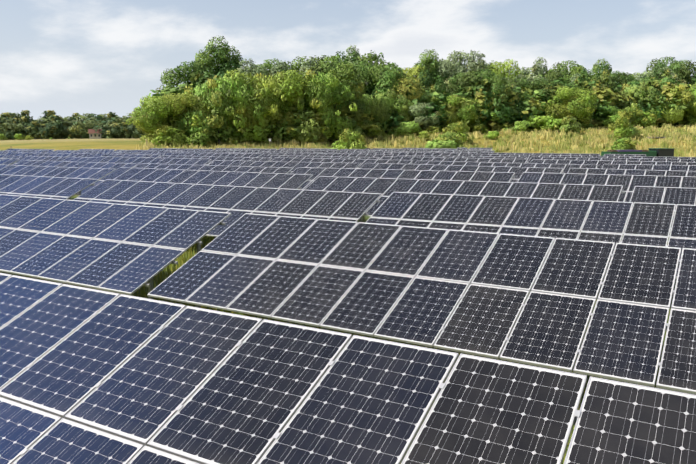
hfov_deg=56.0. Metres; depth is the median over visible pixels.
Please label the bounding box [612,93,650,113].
tree
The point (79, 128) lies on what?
tree
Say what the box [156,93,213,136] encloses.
tree
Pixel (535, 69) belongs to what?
tree
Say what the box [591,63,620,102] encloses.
tree
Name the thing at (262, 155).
solar panel
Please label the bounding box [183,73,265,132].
tree
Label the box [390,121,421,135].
bush
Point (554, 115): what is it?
willow
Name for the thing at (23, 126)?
tree
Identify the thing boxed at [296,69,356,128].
tree
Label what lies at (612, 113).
willow
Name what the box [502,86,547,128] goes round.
tree
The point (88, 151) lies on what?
solar panel
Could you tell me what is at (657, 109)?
tree
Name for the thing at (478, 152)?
solar panels
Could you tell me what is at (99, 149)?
solar panel
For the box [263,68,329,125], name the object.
tree
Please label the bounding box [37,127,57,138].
tree
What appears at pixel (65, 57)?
sky
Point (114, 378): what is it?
solar panels
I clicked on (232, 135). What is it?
bush
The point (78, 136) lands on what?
tree
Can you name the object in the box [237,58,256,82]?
tree
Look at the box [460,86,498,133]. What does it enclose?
tree
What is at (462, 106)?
tree
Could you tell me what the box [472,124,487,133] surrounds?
bush
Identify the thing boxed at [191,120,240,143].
bush
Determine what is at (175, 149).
solar panel
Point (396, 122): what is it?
tree
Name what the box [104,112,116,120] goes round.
tree
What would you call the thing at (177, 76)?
tree
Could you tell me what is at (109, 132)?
tree
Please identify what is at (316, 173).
solar panels
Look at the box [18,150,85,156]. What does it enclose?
solar panel
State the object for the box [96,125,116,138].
tree
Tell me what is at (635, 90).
tree
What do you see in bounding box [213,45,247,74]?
tree
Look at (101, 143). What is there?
ground
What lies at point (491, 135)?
bush
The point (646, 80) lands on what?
tree
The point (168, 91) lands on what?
tree
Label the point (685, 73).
tree
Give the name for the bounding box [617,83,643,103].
tree
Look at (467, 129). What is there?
bush
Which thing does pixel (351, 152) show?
solar panel
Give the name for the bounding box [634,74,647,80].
tree
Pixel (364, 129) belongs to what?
bush
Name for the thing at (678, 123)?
bush
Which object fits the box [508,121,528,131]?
bush
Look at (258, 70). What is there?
tree
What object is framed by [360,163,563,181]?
solar panels
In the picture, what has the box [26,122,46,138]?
tree
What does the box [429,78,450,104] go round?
tree
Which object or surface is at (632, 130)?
bush
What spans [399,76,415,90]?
tree
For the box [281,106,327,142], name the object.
bush
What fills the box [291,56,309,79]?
tree
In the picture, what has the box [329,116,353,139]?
bush
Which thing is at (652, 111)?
willow
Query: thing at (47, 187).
solar panels
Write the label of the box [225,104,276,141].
bush
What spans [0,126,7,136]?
tree
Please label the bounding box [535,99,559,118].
tree
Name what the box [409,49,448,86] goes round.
tree
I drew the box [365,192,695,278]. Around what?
solar panels
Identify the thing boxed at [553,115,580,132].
bush
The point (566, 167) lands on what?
solar panels
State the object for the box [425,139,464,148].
bush
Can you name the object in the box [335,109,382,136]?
bush
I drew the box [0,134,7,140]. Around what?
bush
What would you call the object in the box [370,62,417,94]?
tree
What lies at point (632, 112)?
bush
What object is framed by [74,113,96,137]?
tree
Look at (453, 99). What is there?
tree
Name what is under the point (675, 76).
tree
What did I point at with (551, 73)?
tree
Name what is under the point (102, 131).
tree
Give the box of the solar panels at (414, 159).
[381,156,527,163]
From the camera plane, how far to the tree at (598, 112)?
177.47 m
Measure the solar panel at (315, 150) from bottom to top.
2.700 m
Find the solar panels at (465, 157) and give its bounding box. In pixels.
[396,155,526,158]
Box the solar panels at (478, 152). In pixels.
[446,151,491,153]
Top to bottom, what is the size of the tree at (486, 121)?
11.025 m
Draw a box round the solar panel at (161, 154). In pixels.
[85,152,164,157]
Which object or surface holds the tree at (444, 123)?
on the ground at (101, 143)
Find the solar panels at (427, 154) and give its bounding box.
[353,152,459,156]
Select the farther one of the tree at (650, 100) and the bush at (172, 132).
the tree at (650, 100)
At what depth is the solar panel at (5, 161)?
53.19 m
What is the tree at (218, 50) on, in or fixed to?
on the ground at (101, 143)
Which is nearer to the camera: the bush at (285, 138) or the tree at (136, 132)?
the bush at (285, 138)
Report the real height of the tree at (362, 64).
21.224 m
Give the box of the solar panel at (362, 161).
[272,157,412,168]
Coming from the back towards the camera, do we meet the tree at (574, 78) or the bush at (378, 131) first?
the tree at (574, 78)
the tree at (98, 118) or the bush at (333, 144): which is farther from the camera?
the tree at (98, 118)
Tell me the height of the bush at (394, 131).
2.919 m
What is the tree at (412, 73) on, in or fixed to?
on the ground at (101, 143)
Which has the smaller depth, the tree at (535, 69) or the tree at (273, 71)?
the tree at (273, 71)
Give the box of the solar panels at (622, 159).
[528,157,693,163]
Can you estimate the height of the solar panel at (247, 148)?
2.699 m
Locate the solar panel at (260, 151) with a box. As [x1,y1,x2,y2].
[215,149,287,152]
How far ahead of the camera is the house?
323.11 m
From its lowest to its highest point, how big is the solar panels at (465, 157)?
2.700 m
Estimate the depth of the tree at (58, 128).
334.81 m
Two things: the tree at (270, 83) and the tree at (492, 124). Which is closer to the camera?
the tree at (270, 83)
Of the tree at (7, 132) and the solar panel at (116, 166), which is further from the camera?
the tree at (7, 132)
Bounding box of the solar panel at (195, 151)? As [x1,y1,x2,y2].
[182,150,258,152]
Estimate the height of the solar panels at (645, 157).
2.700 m
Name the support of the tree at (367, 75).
on the ground at (101, 143)
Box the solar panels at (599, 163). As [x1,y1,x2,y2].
[530,159,695,168]
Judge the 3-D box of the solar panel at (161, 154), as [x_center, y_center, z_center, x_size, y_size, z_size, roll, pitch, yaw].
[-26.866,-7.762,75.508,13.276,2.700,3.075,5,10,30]
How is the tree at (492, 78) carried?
on the ground at (101, 143)
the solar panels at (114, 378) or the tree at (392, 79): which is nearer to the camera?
the solar panels at (114, 378)
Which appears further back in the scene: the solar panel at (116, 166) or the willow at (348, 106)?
the willow at (348, 106)
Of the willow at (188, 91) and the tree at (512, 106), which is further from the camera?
the tree at (512, 106)
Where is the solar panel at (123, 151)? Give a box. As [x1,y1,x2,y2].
[121,150,194,157]
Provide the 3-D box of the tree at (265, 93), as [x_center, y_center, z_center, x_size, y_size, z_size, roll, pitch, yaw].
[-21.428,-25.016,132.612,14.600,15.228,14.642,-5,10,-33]
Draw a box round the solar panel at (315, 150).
[279,149,354,151]
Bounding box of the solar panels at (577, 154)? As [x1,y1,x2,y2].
[480,152,599,157]
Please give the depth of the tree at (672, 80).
187.80 m
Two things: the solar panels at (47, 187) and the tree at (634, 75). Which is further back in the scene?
the tree at (634, 75)
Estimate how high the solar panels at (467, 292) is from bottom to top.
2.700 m
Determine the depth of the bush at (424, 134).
145.72 m
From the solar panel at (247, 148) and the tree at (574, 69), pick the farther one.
the tree at (574, 69)
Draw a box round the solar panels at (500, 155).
[463,154,592,162]
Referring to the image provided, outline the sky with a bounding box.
[0,0,695,119]
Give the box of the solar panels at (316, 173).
[290,167,514,189]
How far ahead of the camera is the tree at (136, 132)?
323.72 m
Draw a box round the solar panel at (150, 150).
[116,150,182,151]
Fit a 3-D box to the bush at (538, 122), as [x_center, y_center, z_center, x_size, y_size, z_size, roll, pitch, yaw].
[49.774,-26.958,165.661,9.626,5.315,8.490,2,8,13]
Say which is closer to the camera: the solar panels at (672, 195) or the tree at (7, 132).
the solar panels at (672, 195)
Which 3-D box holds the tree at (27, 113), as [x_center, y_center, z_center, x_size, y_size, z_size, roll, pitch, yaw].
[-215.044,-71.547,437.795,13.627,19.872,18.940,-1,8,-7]
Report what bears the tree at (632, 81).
on the ground at (101, 143)
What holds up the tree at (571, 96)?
on the ground at (101, 143)
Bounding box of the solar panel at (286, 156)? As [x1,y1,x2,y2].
[261,155,379,160]
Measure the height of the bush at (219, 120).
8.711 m
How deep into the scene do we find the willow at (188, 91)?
126.03 m
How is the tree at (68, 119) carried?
on the ground at (101, 143)
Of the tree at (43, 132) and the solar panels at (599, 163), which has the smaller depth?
the solar panels at (599, 163)
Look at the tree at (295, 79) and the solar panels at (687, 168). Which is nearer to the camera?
the solar panels at (687, 168)
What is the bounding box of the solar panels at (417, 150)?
[372,148,447,150]
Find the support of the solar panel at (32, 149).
on the ground at (101, 143)
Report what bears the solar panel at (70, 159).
on the ground at (101, 143)
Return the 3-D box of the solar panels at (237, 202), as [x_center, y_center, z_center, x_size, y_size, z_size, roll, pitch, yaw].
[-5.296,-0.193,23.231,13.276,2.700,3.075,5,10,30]
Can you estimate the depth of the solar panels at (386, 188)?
26.22 m
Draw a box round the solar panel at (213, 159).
[160,155,271,164]
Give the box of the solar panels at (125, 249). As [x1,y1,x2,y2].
[0,194,230,299]
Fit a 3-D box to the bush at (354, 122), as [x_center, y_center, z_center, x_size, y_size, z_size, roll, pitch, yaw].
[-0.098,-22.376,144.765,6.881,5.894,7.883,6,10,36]
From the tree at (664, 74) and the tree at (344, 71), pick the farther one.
the tree at (664, 74)
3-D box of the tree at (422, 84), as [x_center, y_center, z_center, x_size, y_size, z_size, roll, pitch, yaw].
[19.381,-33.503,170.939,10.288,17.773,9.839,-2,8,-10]
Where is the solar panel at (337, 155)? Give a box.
[287,153,393,158]
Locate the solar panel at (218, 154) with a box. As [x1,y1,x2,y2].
[165,153,260,157]
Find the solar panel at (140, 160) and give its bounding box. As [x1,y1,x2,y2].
[91,156,210,167]
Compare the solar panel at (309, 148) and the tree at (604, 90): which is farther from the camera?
the tree at (604, 90)
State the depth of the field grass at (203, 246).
14.96 m
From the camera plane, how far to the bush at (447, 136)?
116.17 m
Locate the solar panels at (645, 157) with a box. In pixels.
[596,156,695,161]
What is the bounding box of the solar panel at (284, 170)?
[134,163,292,173]
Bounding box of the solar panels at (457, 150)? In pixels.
[419,150,494,152]
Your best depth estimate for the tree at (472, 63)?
184.14 m
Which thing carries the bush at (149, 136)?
on the ground at (101, 143)
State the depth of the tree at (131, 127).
333.35 m
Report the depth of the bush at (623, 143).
125.64 m
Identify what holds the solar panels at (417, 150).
on the ground at (101, 143)
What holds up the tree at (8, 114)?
on the ground at (101, 143)
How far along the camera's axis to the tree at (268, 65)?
159.63 m
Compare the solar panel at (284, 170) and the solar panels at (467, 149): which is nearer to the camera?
the solar panel at (284, 170)
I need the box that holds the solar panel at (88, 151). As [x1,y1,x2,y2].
[56,150,119,153]
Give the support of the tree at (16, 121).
on the ground at (101, 143)
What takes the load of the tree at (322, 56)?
on the ground at (101, 143)
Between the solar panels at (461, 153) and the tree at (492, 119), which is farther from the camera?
the tree at (492, 119)
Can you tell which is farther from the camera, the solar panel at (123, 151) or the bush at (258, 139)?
the bush at (258, 139)
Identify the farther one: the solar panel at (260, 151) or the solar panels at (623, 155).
the solar panel at (260, 151)
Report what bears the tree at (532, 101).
on the ground at (101, 143)
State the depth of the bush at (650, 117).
176.07 m
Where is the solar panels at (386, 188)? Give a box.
[304,176,624,222]
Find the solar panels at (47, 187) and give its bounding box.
[0,174,98,199]
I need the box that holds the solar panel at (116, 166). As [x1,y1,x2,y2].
[15,160,136,175]
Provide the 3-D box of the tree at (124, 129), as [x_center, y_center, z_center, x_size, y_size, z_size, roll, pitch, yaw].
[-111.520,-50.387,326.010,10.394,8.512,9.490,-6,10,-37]
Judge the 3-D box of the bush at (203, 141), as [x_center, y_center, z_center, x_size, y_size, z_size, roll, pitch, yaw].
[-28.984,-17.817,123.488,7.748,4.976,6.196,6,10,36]
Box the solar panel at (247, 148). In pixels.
[216,148,276,149]
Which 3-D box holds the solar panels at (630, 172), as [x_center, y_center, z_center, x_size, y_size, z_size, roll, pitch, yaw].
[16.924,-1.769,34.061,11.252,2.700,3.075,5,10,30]
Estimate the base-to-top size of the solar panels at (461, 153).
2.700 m
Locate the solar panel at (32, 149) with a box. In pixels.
[7,149,54,150]
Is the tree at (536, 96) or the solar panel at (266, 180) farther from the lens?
the tree at (536, 96)
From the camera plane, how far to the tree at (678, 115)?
179.46 m
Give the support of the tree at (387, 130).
on the ground at (101, 143)
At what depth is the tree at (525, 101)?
169.32 m
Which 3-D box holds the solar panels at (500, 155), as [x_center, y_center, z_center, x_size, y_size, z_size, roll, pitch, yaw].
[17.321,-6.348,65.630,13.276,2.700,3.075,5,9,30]
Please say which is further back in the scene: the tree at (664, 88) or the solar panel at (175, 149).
the tree at (664, 88)
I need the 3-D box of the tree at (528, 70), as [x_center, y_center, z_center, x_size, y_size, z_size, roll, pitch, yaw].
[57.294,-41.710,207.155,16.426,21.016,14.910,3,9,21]
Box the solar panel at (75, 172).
[0,165,115,199]
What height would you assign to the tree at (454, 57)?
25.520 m
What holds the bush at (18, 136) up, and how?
on the ground at (101, 143)
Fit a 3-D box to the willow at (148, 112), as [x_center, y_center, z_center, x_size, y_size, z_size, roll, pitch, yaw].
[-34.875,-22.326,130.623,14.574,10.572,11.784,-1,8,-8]
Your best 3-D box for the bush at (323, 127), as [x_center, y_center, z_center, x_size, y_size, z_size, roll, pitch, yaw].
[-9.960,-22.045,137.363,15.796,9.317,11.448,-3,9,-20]
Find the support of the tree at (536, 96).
on the ground at (101, 143)
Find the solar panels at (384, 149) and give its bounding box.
[340,149,417,150]
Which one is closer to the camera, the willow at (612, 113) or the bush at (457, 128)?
the bush at (457, 128)
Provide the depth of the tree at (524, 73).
190.06 m
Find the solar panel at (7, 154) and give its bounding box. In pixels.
[0,152,69,157]
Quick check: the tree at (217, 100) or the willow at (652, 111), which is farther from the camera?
the willow at (652, 111)
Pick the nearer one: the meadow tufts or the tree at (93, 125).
the meadow tufts
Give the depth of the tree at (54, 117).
357.27 m
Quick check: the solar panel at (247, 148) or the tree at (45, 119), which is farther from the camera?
the tree at (45, 119)
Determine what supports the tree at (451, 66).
on the ground at (101, 143)
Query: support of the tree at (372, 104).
on the ground at (101, 143)
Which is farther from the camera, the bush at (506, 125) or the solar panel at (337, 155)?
the bush at (506, 125)
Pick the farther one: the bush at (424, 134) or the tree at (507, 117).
the tree at (507, 117)
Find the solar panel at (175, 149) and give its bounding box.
[148,148,212,151]
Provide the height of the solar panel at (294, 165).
2.699 m
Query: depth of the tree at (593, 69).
208.36 m
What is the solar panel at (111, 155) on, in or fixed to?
on the ground at (101, 143)
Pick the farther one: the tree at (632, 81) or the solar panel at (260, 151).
the tree at (632, 81)
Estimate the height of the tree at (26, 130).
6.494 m
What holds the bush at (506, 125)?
on the ground at (101, 143)
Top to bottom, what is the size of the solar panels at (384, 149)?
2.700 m
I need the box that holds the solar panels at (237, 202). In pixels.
[73,179,381,238]
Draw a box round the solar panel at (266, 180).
[81,167,312,194]
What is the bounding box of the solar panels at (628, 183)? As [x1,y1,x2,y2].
[518,172,695,204]
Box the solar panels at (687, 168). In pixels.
[602,164,695,174]
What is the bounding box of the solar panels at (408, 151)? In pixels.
[357,150,441,151]
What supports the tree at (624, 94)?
on the ground at (101, 143)
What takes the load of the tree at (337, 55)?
on the ground at (101, 143)
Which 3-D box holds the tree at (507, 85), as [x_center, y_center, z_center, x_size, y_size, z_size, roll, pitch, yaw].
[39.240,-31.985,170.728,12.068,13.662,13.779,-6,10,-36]
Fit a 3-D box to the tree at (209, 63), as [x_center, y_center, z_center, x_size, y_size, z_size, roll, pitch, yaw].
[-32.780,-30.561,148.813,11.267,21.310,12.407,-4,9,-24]
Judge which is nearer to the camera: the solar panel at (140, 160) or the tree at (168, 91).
the solar panel at (140, 160)
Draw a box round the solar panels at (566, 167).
[415,161,597,172]
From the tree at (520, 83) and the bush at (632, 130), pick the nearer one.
the bush at (632, 130)
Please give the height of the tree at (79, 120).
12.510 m
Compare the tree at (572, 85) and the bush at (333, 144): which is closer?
the bush at (333, 144)
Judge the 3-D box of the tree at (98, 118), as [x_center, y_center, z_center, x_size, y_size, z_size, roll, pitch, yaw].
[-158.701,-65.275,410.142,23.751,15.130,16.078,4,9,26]
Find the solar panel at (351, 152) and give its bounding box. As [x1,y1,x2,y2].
[289,150,374,153]
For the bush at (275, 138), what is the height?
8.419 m
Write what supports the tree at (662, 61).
on the ground at (101, 143)
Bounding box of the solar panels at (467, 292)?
[147,213,695,393]
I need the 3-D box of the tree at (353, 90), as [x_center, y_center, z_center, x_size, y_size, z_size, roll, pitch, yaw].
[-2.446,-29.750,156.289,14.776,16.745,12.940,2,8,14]
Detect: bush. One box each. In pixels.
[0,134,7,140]
[14,133,24,139]
[145,121,173,143]
[151,125,186,145]
[179,124,215,145]
[181,137,195,145]
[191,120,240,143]
[199,108,244,144]
[216,126,242,142]
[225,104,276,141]
[247,131,268,143]
[266,107,332,140]
[266,109,316,141]
[272,111,313,141]
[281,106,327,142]
[323,125,334,139]
[328,138,366,149]
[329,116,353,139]
[334,128,365,149]
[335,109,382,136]
[340,117,361,137]
[354,119,376,137]
[368,127,385,136]
[388,127,399,137]
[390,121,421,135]
[418,131,430,138]
[424,126,439,134]
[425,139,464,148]
[435,130,466,147]
[442,122,468,142]
[452,121,469,133]
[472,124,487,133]
[483,131,499,138]
[498,122,510,131]
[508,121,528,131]
[527,115,561,130]
[543,118,561,130]
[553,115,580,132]
[579,117,597,128]
[601,114,619,126]
[608,115,631,137]
[608,118,635,137]
[611,136,637,149]
[614,127,641,137]
[618,106,647,126]
[618,138,636,149]
[633,111,657,126]
[675,117,686,125]
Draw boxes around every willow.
[134,94,184,134]
[167,85,210,122]
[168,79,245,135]
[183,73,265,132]
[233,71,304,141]
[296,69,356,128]
[334,97,363,128]
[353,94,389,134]
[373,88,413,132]
[533,104,555,131]
[598,102,621,126]
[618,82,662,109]
[646,102,668,121]
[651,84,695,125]
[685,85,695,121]
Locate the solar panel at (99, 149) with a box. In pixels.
[79,149,115,150]
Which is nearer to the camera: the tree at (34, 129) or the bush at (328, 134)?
the bush at (328, 134)
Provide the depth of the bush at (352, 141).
104.46 m
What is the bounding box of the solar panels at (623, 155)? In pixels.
[604,154,645,156]
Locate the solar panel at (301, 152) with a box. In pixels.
[261,151,350,154]
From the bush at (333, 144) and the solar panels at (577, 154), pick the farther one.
the bush at (333, 144)
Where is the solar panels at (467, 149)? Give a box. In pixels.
[450,149,485,149]
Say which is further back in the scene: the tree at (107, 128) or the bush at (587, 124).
the tree at (107, 128)
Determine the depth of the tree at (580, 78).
182.20 m
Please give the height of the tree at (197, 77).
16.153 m
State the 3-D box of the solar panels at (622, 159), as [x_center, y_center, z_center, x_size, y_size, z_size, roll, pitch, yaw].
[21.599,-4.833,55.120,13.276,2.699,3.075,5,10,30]
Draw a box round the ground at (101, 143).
[0,126,695,157]
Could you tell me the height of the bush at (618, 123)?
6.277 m
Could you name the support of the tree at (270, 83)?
on the ground at (101, 143)
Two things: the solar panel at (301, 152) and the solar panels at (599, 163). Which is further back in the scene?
the solar panel at (301, 152)
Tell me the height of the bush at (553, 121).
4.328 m
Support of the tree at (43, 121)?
on the ground at (101, 143)
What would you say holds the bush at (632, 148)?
on the ground at (101, 143)
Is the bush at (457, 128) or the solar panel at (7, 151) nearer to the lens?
the solar panel at (7, 151)
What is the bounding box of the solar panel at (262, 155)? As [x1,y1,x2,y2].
[197,152,285,157]
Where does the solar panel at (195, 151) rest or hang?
on the ground at (101, 143)
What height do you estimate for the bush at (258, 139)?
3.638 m
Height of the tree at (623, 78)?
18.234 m
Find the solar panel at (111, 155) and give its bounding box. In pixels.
[68,153,159,157]
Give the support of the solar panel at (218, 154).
on the ground at (101, 143)
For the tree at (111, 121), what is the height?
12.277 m
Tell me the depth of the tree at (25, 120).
368.93 m
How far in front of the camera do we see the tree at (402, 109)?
156.74 m
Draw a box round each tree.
[0,112,11,121]
[0,117,12,124]
[0,122,26,139]
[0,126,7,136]
[4,113,22,122]
[8,124,27,138]
[10,118,21,124]
[18,116,30,125]
[20,128,31,136]
[21,110,32,120]
[25,120,47,126]
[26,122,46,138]
[27,121,43,137]
[33,116,55,122]
[37,110,55,120]
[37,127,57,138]
[46,115,63,126]
[46,120,75,138]
[61,121,85,138]
[62,116,75,122]
[67,122,91,138]
[72,119,86,122]
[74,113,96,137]
[76,121,103,135]
[86,116,106,120]
[86,127,107,137]
[87,120,103,123]
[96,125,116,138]
[102,117,127,136]
[102,128,124,138]
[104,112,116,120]
[114,122,131,138]
[125,95,183,133]
[125,123,144,138]
[126,121,146,137]
[140,83,202,141]
[155,61,214,93]
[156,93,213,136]
[186,50,219,85]
[187,71,230,89]
[197,36,241,73]
[211,69,278,124]
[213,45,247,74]
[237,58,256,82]
[252,65,269,81]
[259,58,296,74]
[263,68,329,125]
[269,61,291,76]
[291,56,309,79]
[299,58,320,84]
[305,55,354,82]
[310,56,366,139]
[320,72,366,99]
[335,51,348,61]
[345,46,359,58]
[346,50,388,66]
[351,82,381,137]
[352,63,384,95]
[353,60,373,91]
[367,66,421,109]
[367,109,391,133]
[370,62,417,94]
[385,105,408,133]
[391,97,420,133]
[399,65,426,89]
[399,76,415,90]
[401,89,450,135]
[406,102,439,134]
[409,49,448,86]
[410,69,432,93]
[412,89,456,131]
[422,60,462,94]
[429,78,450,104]
[434,50,482,74]
[438,95,477,125]
[439,72,474,95]
[440,91,486,131]
[453,69,507,119]
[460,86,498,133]
[465,51,489,78]
[465,79,520,130]
[468,98,499,133]
[472,95,501,131]
[477,59,520,79]
[482,82,526,122]
[489,102,534,124]
[496,95,525,129]
[498,77,522,94]
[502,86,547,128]
[504,77,546,99]
[509,94,551,129]
[512,94,535,127]
[513,69,531,81]
[519,67,551,79]
[520,88,562,131]
[522,77,560,105]
[525,57,547,81]
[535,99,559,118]
[537,69,564,83]
[540,78,594,122]
[542,82,582,118]
[544,86,597,120]
[550,60,589,83]
[570,73,579,82]
[573,68,598,114]
[575,80,619,127]
[587,93,619,125]
[589,58,617,80]
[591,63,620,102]
[607,70,632,86]
[611,87,637,105]
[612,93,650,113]
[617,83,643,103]
[621,78,666,110]
[623,86,667,123]
[630,71,648,78]
[630,80,654,102]
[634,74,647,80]
[634,79,691,126]
[638,77,658,86]
[645,66,686,83]
[646,57,691,79]
[648,62,670,79]
[654,75,694,117]
[663,60,695,84]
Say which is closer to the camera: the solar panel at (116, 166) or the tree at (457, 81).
the solar panel at (116, 166)
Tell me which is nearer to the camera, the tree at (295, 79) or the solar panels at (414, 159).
the solar panels at (414, 159)
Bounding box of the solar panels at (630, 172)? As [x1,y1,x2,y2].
[568,168,695,194]
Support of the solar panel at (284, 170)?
on the ground at (101, 143)
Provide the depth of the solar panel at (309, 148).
104.50 m
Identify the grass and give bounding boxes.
[0,195,695,463]
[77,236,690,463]
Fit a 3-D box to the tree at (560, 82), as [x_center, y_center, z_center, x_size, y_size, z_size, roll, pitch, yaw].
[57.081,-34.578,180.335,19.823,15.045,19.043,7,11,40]
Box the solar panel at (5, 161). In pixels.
[0,158,19,164]
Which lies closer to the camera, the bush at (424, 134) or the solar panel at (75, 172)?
the solar panel at (75, 172)
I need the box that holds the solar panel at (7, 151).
[0,150,17,151]
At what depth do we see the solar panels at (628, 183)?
29.89 m
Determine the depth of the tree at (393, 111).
158.00 m
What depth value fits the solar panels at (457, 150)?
92.03 m
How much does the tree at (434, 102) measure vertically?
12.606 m
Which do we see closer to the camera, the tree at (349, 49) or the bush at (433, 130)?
the bush at (433, 130)
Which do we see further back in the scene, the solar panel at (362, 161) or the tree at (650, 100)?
the tree at (650, 100)
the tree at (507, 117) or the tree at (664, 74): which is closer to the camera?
the tree at (507, 117)
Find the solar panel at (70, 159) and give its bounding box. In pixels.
[6,156,95,164]
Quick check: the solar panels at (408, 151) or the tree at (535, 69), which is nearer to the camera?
the solar panels at (408, 151)
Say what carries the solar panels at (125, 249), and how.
on the ground at (101, 143)
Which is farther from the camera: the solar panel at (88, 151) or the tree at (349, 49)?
the tree at (349, 49)
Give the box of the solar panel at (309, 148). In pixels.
[278,148,337,149]
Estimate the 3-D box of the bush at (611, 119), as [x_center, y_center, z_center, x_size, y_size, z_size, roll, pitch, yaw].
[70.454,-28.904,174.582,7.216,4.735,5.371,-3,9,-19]
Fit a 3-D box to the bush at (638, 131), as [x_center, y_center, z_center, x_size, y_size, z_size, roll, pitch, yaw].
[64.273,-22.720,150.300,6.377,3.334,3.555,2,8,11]
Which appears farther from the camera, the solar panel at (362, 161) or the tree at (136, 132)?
the tree at (136, 132)
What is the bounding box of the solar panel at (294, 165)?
[209,160,360,173]
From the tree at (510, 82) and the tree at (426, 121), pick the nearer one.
the tree at (426, 121)
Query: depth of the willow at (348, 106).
148.17 m
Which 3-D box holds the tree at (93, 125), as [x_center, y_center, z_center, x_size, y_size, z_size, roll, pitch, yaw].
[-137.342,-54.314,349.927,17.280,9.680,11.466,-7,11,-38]
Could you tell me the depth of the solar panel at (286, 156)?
63.05 m
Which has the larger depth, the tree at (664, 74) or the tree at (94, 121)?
the tree at (94, 121)
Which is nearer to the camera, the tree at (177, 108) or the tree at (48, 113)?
the tree at (177, 108)
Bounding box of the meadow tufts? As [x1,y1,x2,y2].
[136,123,695,156]
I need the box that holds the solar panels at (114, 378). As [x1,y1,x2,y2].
[0,273,695,463]
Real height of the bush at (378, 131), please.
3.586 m
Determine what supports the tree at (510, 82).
on the ground at (101, 143)
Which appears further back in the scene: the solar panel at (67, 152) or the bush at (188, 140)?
the bush at (188, 140)
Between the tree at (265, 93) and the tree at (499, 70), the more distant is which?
the tree at (499, 70)
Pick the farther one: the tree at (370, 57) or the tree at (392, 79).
the tree at (370, 57)
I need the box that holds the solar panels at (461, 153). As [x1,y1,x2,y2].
[378,151,476,155]
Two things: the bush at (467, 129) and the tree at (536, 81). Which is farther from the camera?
the tree at (536, 81)
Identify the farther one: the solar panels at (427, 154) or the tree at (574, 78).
the tree at (574, 78)
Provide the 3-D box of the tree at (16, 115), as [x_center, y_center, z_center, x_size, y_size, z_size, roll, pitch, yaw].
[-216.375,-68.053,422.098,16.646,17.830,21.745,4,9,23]
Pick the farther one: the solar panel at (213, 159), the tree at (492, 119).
the tree at (492, 119)
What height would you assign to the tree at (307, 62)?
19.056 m
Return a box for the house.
[88,129,101,138]
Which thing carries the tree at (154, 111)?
on the ground at (101, 143)
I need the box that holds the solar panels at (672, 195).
[623,186,695,235]
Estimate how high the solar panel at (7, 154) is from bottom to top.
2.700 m
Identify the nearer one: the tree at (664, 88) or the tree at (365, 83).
the tree at (365, 83)
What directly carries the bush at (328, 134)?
on the ground at (101, 143)
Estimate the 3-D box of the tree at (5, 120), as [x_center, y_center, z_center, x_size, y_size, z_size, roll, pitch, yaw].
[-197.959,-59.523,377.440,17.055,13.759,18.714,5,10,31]
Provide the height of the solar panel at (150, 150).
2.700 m

